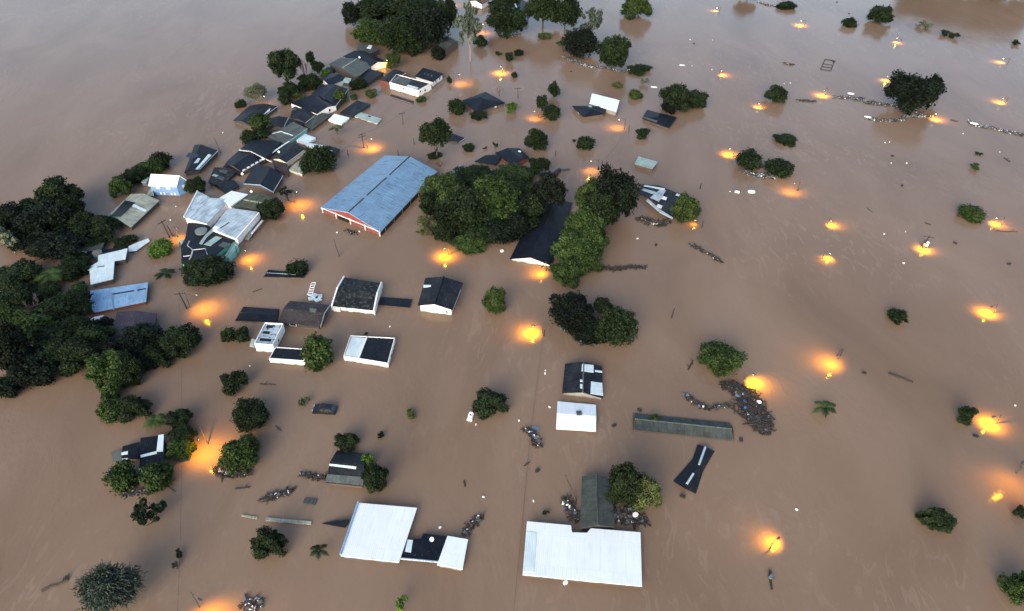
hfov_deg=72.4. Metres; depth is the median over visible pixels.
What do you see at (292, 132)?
house
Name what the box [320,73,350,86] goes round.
house
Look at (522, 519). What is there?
power cable
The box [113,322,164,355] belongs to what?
broadleaf tree
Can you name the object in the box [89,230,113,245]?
leafy tree
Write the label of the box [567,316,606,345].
broadleaf tree
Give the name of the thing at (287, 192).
sparse tree
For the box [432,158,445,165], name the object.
bare tree
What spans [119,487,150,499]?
debris raft
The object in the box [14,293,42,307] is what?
bare tree
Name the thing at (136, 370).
broadleaf tree
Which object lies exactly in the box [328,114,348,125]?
house
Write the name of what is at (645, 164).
house
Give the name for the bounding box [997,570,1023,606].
broadleaf tree
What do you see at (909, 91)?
broadleaf tree
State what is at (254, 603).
debris raft
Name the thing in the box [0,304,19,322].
broadleaf tree
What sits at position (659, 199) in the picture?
house
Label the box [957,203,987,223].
round tree
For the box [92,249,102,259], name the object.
water tank
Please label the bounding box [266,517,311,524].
sunken wall
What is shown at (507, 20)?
broadleaf tree
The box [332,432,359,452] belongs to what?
broadleaf tree
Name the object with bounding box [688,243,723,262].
debris raft
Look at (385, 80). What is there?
house
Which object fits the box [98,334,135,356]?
broadleaf tree
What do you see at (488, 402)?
broadleaf tree
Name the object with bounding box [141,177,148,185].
house
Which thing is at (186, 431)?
broadleaf tree
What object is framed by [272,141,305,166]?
house
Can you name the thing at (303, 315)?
house
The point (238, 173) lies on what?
house
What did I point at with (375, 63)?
house
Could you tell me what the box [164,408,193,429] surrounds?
broadleaf tree
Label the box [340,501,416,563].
house
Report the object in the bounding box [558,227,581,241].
broadleaf tree
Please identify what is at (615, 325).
broadleaf tree
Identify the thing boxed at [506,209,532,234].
broadleaf tree
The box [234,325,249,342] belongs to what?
round tree
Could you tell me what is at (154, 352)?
broadleaf tree
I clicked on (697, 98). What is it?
broadleaf tree
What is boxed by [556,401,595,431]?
house
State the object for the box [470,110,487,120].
leafy tree
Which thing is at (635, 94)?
round tree
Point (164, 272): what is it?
broken palm
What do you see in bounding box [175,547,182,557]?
leafy branch
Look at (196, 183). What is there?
broadleaf tree
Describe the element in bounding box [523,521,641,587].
house
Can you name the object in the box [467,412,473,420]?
floating tank
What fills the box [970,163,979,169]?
leafy branch
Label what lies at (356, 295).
house
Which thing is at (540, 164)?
leafy tree
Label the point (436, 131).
broadleaf tree
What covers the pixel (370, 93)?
leafy tree
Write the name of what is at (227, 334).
round tree
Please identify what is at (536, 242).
long house
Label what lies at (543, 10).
broadleaf tree
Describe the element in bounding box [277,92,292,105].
round tree
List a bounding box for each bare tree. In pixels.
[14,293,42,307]
[299,62,307,73]
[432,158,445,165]
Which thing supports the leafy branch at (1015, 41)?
on the flood water
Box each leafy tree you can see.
[70,280,88,292]
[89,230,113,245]
[99,384,120,400]
[112,234,139,247]
[219,370,248,396]
[243,432,260,444]
[247,112,273,130]
[251,126,270,138]
[290,90,304,99]
[305,51,314,70]
[311,60,324,72]
[320,69,330,76]
[360,453,374,466]
[364,88,376,98]
[385,51,400,68]
[404,41,423,56]
[426,151,442,158]
[446,76,451,83]
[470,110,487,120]
[473,35,487,47]
[505,52,513,61]
[505,102,517,113]
[513,49,523,55]
[528,157,551,175]
[536,94,547,110]
[537,32,551,39]
[548,80,560,96]
[627,64,652,75]
[635,128,649,139]
[649,414,659,421]
[660,101,680,114]
[887,308,908,324]
[931,72,945,96]
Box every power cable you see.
[177,302,181,610]
[514,432,530,603]
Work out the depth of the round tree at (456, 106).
216.83 m
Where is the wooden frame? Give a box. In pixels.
[820,59,834,70]
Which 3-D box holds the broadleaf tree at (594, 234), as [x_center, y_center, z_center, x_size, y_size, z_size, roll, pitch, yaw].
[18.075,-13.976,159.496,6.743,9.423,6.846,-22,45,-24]
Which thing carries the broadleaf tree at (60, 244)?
on the flood water
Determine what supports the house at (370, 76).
on the flood water
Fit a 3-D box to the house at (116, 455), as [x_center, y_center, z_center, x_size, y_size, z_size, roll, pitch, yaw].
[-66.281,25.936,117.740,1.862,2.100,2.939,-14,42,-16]
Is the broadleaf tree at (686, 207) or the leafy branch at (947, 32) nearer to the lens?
the broadleaf tree at (686, 207)
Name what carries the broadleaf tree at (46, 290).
on the flood water
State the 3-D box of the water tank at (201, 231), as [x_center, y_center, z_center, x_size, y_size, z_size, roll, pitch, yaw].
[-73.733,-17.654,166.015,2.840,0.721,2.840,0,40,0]
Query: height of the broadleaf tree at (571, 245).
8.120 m
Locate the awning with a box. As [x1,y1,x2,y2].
[250,339,255,347]
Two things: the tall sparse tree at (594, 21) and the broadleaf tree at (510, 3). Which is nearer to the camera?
the tall sparse tree at (594, 21)
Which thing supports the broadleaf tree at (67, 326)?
on the flood water
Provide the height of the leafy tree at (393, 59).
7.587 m
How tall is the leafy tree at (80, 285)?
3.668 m
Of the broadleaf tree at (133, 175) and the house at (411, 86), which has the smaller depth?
the broadleaf tree at (133, 175)
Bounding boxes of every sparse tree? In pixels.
[0,226,18,252]
[130,496,167,525]
[278,185,293,197]
[415,215,438,235]
[452,0,481,61]
[580,7,602,30]
[640,77,648,83]
[915,20,932,29]
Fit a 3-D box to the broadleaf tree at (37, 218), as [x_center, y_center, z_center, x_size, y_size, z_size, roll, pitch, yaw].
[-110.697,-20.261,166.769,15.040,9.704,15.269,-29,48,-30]
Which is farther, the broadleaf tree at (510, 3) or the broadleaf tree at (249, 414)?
the broadleaf tree at (510, 3)
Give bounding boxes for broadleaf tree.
[0,201,21,230]
[0,257,43,290]
[0,282,36,309]
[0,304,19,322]
[0,318,33,370]
[0,375,23,399]
[2,345,60,389]
[3,224,53,254]
[5,307,60,344]
[6,194,74,237]
[18,196,36,207]
[24,227,91,262]
[30,280,62,303]
[31,314,97,346]
[31,333,76,373]
[33,175,86,203]
[36,287,95,321]
[53,255,92,281]
[55,192,85,215]
[56,335,102,377]
[61,208,93,228]
[66,214,122,246]
[68,321,118,343]
[82,348,135,392]
[91,316,114,327]
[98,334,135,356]
[107,175,133,197]
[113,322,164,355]
[113,353,144,388]
[114,394,152,423]
[121,165,146,184]
[134,354,158,372]
[136,158,164,176]
[136,340,174,367]
[155,322,202,358]
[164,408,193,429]
[165,437,196,460]
[166,423,197,441]
[178,253,236,289]
[183,176,205,193]
[217,433,260,474]
[229,397,270,432]
[249,525,288,560]
[256,197,285,219]
[266,48,302,81]
[277,81,303,96]
[296,72,322,90]
[298,144,336,173]
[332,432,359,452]
[340,0,361,25]
[350,17,381,43]
[355,0,398,21]
[360,460,388,493]
[375,15,415,53]
[392,0,438,20]
[406,4,450,49]
[418,115,453,158]
[418,169,464,193]
[418,189,444,220]
[429,216,462,243]
[435,184,460,205]
[435,184,491,234]
[436,0,457,27]
[450,234,488,255]
[452,163,495,186]
[458,219,497,243]
[462,142,474,151]
[467,174,506,189]
[471,173,522,219]
[472,386,510,419]
[481,285,506,314]
[482,216,523,246]
[484,3,529,38]
[487,0,518,7]
[492,162,539,183]
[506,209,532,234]
[511,178,535,195]
[517,192,546,228]
[524,0,558,29]
[524,128,548,149]
[531,170,568,206]
[548,258,581,288]
[548,290,595,330]
[550,230,601,266]
[552,0,582,29]
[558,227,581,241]
[560,27,599,57]
[563,204,609,235]
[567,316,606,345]
[568,250,603,277]
[574,175,602,207]
[578,223,609,256]
[582,189,618,224]
[593,305,638,346]
[594,34,631,67]
[594,163,642,224]
[605,461,642,509]
[620,0,653,19]
[630,471,663,513]
[658,82,691,111]
[669,191,701,223]
[687,89,709,108]
[695,339,747,377]
[764,84,788,102]
[772,133,797,146]
[866,4,895,23]
[882,69,946,115]
[914,507,958,533]
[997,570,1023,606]
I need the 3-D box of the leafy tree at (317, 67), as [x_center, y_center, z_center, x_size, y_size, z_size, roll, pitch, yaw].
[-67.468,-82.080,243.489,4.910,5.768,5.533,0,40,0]
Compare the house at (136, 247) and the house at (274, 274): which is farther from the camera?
the house at (136, 247)
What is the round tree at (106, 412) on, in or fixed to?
on the flood water
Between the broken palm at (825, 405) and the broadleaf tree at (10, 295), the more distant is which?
the broadleaf tree at (10, 295)
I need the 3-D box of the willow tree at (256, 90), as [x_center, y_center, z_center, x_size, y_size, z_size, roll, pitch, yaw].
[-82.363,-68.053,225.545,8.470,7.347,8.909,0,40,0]
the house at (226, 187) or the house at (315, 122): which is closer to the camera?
the house at (226, 187)
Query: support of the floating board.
on the flood water
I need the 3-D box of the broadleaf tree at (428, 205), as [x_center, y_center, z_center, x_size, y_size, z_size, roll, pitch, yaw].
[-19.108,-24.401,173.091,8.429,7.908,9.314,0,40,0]
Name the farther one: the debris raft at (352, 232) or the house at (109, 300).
the debris raft at (352, 232)
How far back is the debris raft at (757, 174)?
189.61 m
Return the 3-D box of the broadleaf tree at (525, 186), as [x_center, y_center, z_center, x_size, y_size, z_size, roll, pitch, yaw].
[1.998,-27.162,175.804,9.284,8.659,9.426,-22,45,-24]
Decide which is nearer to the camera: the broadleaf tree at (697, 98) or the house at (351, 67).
the broadleaf tree at (697, 98)
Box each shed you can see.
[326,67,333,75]
[343,77,353,89]
[378,297,411,307]
[634,412,733,441]
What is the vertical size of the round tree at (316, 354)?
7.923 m
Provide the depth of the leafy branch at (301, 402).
125.67 m
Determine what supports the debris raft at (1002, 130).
on the flood water
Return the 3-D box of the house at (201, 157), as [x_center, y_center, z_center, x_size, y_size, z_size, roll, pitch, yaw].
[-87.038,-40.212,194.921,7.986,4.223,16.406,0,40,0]
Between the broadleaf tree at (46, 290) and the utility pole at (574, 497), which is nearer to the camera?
the utility pole at (574, 497)
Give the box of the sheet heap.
[307,282,321,301]
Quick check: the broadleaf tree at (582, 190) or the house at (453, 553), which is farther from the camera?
the broadleaf tree at (582, 190)
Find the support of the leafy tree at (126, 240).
on the flood water
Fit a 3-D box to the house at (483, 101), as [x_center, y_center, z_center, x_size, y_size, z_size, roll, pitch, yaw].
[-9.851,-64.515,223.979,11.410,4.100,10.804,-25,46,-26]
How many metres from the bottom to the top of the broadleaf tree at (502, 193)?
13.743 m
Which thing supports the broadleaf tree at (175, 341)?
on the flood water
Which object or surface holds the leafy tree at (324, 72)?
on the flood water
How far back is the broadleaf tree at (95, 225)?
164.90 m
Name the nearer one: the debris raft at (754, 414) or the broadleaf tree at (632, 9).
the debris raft at (754, 414)
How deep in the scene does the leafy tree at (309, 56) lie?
242.23 m
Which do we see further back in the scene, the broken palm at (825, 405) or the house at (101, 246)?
the house at (101, 246)
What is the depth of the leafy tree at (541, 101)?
218.28 m
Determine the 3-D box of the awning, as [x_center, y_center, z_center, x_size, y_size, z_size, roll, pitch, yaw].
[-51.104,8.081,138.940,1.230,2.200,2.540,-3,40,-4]
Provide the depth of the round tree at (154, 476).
111.49 m
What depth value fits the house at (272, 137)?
203.96 m
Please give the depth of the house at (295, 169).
190.50 m
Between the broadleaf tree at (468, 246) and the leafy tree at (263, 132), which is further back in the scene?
the leafy tree at (263, 132)
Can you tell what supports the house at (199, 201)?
on the flood water
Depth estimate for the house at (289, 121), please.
212.34 m
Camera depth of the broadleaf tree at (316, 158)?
187.67 m
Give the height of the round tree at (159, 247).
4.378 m
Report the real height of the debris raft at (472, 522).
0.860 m
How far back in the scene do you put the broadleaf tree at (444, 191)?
170.61 m
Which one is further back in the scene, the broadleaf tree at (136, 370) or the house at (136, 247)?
the house at (136, 247)
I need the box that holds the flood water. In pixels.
[0,0,1023,610]
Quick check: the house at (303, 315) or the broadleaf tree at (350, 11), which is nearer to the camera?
the house at (303, 315)
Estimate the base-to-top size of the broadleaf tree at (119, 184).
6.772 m
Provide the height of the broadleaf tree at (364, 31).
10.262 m
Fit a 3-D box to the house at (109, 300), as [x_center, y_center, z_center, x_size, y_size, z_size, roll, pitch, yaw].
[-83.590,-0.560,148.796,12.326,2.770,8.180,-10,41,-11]
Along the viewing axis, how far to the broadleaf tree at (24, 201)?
170.65 m
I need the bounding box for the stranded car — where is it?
[312,403,337,414]
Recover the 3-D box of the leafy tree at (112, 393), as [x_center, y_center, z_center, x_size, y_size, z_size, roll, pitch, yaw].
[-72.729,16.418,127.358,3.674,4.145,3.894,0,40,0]
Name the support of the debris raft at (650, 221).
on the flood water
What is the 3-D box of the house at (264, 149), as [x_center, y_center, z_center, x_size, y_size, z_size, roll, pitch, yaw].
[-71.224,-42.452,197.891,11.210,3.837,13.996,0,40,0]
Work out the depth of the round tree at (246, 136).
203.19 m
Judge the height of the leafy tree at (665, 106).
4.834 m
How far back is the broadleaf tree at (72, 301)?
142.54 m
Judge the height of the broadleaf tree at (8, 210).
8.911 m
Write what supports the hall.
on the flood water
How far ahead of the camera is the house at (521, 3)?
291.93 m
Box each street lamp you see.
[190,592,201,607]
[196,426,207,444]
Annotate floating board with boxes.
[303,498,316,504]
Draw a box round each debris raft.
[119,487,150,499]
[211,464,254,482]
[237,593,265,610]
[257,486,296,504]
[297,471,326,481]
[343,229,357,234]
[461,512,483,536]
[520,425,542,447]
[559,56,597,67]
[560,327,583,346]
[560,493,580,523]
[591,264,647,271]
[597,66,629,72]
[613,505,650,529]
[635,216,672,226]
[681,393,735,410]
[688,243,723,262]
[718,379,776,435]
[738,168,777,179]
[796,99,815,101]
[832,95,924,116]
[865,114,934,121]
[967,120,1023,135]
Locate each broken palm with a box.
[154,268,176,279]
[310,544,329,560]
[328,124,343,133]
[811,400,836,417]
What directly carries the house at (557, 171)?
on the flood water
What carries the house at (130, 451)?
on the flood water
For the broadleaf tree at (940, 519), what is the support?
on the flood water
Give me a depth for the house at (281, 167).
191.30 m
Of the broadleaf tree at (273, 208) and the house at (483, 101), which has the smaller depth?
the broadleaf tree at (273, 208)
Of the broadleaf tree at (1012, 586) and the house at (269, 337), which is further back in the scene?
the house at (269, 337)
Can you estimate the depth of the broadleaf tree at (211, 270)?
151.79 m
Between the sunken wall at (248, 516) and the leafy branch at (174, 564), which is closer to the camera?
the leafy branch at (174, 564)
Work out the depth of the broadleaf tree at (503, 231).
163.00 m
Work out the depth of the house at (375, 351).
135.69 m
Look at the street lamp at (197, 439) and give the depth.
117.16 m
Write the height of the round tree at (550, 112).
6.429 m
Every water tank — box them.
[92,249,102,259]
[195,227,206,234]
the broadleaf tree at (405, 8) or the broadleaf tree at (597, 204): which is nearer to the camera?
the broadleaf tree at (597, 204)
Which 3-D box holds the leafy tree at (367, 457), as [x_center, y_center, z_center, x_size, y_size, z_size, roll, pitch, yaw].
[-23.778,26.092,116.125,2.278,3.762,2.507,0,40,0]
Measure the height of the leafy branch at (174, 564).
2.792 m
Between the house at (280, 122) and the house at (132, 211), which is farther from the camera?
the house at (280, 122)
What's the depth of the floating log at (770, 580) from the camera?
100.43 m
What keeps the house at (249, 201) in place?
on the flood water
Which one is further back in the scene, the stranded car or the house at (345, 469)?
the stranded car
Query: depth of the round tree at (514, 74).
241.05 m
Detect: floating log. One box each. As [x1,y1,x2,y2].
[41,573,68,591]
[767,570,773,589]
[888,372,912,382]
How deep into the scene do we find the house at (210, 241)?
162.50 m
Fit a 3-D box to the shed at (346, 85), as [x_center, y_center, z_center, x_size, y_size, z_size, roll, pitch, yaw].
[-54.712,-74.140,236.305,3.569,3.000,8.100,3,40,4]
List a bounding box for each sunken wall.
[241,514,257,518]
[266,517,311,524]
[390,94,413,103]
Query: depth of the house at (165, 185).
179.72 m
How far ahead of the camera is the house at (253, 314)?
144.57 m
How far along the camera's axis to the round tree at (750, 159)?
190.74 m
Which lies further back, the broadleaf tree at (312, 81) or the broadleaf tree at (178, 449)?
the broadleaf tree at (312, 81)
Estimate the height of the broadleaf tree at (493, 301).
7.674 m
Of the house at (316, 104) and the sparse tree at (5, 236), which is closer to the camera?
the sparse tree at (5, 236)
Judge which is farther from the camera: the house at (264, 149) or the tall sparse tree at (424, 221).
the house at (264, 149)
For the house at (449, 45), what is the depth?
258.92 m
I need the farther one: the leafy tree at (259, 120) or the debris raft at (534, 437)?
the leafy tree at (259, 120)
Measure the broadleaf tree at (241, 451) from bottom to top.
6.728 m
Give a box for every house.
[78,243,104,251]
[85,247,126,260]
[88,248,127,288]
[90,282,147,314]
[108,194,159,229]
[111,450,121,461]
[112,311,157,337]
[121,442,139,459]
[128,238,149,252]
[139,434,166,475]
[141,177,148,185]
[147,189,154,197]
[148,174,187,195]
[181,223,235,265]
[183,190,209,223]
[184,144,217,176]
[190,198,227,227]
[208,167,237,186]
[212,208,262,245]
[214,180,238,193]
[220,191,247,207]
[223,164,241,176]
[225,243,239,262]
[226,151,263,175]
[233,103,277,127]
[233,193,271,216]
[235,307,278,322]
[239,140,280,163]
[243,164,282,194]
[244,231,253,240]
[254,322,284,352]
[264,270,306,278]
[268,134,286,144]
[269,347,304,365]
[270,116,288,131]
[272,122,307,142]
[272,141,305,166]
[272,159,288,176]
[278,301,329,329]
[285,119,304,126]
[289,161,303,175]
[290,108,314,122]
[291,94,336,114]
[296,134,322,147]
[304,113,331,131]
[311,84,348,109]
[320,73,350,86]
[322,519,349,527]
[325,450,364,487]
[326,146,339,156]
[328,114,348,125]
[329,57,370,78]
[331,276,382,314]
[340,100,370,117]
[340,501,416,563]
[343,51,386,70]
[344,335,395,367]
[355,112,381,124]
[357,44,379,55]
[360,69,383,85]
[379,69,405,88]
[389,74,430,96]
[400,533,446,562]
[415,68,442,86]
[418,276,462,314]
[437,536,467,570]
[438,37,457,55]
[463,92,504,111]
[469,0,491,8]
[475,155,499,166]
[495,148,528,164]
[510,201,571,265]
[512,0,527,20]
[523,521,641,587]
[552,168,560,174]
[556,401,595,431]
[562,361,602,399]
[572,105,605,118]
[580,474,614,530]
[589,93,618,115]
[635,156,657,171]
[639,184,679,218]
[642,110,676,128]
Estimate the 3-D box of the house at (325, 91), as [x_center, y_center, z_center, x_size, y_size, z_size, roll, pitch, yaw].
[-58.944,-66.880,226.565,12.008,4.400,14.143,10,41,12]
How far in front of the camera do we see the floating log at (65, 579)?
99.98 m
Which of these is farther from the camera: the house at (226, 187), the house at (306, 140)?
the house at (306, 140)
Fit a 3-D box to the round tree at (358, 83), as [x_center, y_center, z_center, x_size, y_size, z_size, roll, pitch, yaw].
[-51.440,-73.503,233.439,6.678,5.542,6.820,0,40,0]
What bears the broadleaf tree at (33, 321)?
on the flood water
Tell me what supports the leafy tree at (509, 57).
on the flood water
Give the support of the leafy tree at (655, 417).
on the flood water
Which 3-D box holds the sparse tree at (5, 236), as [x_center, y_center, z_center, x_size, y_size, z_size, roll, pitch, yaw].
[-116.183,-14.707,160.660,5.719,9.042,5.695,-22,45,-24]
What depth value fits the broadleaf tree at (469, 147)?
199.62 m
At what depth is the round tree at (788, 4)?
297.78 m
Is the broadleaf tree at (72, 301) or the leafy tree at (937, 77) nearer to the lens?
the broadleaf tree at (72, 301)
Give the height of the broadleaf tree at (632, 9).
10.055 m
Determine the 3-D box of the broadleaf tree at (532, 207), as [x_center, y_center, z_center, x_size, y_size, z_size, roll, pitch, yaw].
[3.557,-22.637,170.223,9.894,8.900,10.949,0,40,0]
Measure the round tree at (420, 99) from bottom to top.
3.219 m
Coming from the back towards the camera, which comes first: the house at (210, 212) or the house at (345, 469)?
the house at (210, 212)
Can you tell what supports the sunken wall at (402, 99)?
in the flood water
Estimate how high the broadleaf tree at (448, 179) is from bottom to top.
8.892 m
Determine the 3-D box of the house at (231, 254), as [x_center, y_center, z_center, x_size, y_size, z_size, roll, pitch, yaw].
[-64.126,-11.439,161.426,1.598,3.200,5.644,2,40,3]
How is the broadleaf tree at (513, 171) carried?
on the flood water
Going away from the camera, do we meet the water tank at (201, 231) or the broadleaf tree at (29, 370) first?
the broadleaf tree at (29, 370)
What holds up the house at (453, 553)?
on the flood water
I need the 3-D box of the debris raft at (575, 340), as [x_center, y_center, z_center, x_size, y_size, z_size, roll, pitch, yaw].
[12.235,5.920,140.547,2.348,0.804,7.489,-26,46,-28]
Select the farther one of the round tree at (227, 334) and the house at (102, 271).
the house at (102, 271)
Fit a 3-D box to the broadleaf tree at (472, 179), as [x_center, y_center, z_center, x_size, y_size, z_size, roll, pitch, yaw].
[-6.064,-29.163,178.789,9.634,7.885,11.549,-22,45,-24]
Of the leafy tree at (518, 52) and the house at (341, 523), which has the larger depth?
the leafy tree at (518, 52)
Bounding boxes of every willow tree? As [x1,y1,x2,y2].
[71,560,148,610]
[242,82,267,101]
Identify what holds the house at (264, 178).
on the flood water
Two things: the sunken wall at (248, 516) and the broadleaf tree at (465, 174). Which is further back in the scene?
the broadleaf tree at (465, 174)
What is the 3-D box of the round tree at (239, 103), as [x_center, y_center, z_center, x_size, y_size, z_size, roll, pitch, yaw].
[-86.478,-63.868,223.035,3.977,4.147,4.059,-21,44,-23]
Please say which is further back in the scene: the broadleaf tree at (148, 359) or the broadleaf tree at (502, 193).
the broadleaf tree at (502, 193)
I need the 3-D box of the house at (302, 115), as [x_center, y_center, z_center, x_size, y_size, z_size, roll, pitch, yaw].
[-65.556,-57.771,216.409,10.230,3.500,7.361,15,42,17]
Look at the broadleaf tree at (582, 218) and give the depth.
161.24 m
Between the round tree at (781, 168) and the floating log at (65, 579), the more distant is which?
the round tree at (781, 168)
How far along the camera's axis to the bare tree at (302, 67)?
236.35 m
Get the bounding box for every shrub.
[612,81,622,87]
[957,405,978,425]
[1011,504,1023,518]
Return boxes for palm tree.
[33,267,65,284]
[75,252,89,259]
[142,413,167,432]
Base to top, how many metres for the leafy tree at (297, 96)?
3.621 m
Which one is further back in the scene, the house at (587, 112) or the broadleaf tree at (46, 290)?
the house at (587, 112)
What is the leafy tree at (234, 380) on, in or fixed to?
on the flood water
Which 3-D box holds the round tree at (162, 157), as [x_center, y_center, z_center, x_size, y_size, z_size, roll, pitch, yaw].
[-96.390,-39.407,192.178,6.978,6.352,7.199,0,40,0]
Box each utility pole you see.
[174,293,187,308]
[565,475,576,501]
[922,235,933,248]
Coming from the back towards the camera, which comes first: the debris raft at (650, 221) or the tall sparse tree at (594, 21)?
the tall sparse tree at (594, 21)
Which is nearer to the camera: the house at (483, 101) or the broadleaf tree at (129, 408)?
the broadleaf tree at (129, 408)
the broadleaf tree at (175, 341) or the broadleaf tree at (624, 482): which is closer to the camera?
the broadleaf tree at (624, 482)
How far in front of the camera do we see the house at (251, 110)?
217.34 m
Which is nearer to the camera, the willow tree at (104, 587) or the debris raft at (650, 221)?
the willow tree at (104, 587)
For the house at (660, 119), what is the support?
on the flood water
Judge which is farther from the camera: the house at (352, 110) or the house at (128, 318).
the house at (352, 110)
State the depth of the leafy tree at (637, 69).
244.12 m
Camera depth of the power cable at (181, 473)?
112.04 m
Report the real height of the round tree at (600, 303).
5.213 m
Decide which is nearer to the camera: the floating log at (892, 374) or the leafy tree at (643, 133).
the floating log at (892, 374)
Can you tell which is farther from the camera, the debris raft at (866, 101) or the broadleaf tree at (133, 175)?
the debris raft at (866, 101)
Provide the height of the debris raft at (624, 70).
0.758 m
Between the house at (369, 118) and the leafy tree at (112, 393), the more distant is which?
the house at (369, 118)
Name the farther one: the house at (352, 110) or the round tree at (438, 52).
the round tree at (438, 52)
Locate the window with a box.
[337,215,349,222]
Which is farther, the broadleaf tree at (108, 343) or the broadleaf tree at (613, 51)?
the broadleaf tree at (613, 51)
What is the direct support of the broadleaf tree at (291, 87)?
on the flood water
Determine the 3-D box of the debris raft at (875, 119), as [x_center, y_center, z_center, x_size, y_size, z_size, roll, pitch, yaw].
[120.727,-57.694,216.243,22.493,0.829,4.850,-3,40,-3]
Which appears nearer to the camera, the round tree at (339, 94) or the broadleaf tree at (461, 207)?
the broadleaf tree at (461, 207)
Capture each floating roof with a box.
[448,134,465,142]
[674,444,713,493]
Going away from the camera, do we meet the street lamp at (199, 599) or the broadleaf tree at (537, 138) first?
the street lamp at (199, 599)
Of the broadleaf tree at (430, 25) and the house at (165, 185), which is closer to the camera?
the house at (165, 185)
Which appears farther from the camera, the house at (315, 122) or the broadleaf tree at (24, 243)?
the house at (315, 122)
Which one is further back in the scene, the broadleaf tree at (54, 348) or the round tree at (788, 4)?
the round tree at (788, 4)
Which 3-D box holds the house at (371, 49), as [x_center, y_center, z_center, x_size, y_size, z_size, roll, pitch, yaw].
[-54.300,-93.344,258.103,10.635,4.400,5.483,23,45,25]
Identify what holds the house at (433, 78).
on the flood water
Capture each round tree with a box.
[94,396,122,423]
[99,456,140,495]
[137,459,174,493]
[146,151,173,169]
[146,237,174,258]
[220,326,236,342]
[234,99,246,108]
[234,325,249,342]
[239,128,257,143]
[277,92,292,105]
[284,258,308,276]
[298,331,334,371]
[332,88,345,102]
[349,76,366,90]
[350,94,356,99]
[416,96,425,102]
[430,45,445,60]
[447,98,466,114]
[510,72,517,77]
[542,103,560,120]
[575,136,595,150]
[592,296,613,313]
[629,89,642,99]
[734,147,764,171]
[762,157,794,178]
[776,0,797,9]
[841,17,858,27]
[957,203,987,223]
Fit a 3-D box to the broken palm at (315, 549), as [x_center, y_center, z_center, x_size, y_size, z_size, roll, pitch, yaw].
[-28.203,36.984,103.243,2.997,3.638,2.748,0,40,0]
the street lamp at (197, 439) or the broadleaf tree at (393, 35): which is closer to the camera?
the street lamp at (197, 439)
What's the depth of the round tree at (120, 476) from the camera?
111.49 m
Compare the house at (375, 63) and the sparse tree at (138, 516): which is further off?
the house at (375, 63)
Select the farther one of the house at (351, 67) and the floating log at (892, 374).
the house at (351, 67)
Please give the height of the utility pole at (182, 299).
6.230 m
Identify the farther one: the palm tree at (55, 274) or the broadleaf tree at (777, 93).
the broadleaf tree at (777, 93)
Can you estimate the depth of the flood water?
143.64 m
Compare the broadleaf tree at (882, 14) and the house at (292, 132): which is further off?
the broadleaf tree at (882, 14)
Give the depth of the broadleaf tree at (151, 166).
188.40 m
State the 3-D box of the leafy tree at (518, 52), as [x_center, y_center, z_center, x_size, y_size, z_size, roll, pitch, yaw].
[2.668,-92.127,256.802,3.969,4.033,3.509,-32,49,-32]
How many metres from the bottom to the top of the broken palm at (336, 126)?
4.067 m
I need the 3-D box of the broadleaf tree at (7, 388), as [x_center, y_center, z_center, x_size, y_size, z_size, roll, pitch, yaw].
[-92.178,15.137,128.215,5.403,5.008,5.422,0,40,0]
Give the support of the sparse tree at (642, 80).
on the flood water
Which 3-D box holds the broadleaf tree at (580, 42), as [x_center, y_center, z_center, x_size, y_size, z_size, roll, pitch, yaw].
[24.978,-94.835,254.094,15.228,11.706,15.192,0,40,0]
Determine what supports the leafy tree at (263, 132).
on the flood water
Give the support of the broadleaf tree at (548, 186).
on the flood water
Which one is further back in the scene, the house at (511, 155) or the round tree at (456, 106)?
the round tree at (456, 106)
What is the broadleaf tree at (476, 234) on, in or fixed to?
on the flood water
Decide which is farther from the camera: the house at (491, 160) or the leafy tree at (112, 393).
the house at (491, 160)
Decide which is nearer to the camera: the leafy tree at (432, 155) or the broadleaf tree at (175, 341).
the broadleaf tree at (175, 341)
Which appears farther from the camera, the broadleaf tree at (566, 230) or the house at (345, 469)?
the broadleaf tree at (566, 230)
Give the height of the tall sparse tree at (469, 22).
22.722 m
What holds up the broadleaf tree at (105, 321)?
on the flood water
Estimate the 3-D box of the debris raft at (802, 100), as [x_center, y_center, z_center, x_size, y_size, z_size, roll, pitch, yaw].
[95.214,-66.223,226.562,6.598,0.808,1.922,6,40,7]
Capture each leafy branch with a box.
[171,561,177,568]
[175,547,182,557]
[298,397,309,406]
[377,431,384,438]
[395,595,407,610]
[406,409,415,418]
[941,29,960,38]
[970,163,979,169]
[1012,39,1020,44]
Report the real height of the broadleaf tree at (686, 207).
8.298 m
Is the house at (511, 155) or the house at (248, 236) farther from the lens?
the house at (511, 155)
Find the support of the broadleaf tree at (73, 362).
on the flood water
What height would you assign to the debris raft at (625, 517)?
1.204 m
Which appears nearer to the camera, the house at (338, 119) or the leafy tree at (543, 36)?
the house at (338, 119)
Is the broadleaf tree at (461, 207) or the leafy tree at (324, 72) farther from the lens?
the leafy tree at (324, 72)
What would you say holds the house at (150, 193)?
on the flood water
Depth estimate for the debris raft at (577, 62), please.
251.31 m
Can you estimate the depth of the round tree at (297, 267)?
154.89 m
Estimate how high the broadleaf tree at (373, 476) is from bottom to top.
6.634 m
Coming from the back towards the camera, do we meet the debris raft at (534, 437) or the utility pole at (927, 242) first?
the utility pole at (927, 242)
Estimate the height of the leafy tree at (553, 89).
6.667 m
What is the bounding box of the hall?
[320,155,437,235]
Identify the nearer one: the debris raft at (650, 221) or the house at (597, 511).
the house at (597, 511)
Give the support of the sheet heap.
on the flood water
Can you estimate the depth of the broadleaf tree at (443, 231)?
164.22 m
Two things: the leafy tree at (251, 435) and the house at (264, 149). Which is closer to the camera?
the leafy tree at (251, 435)
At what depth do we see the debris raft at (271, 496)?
111.40 m

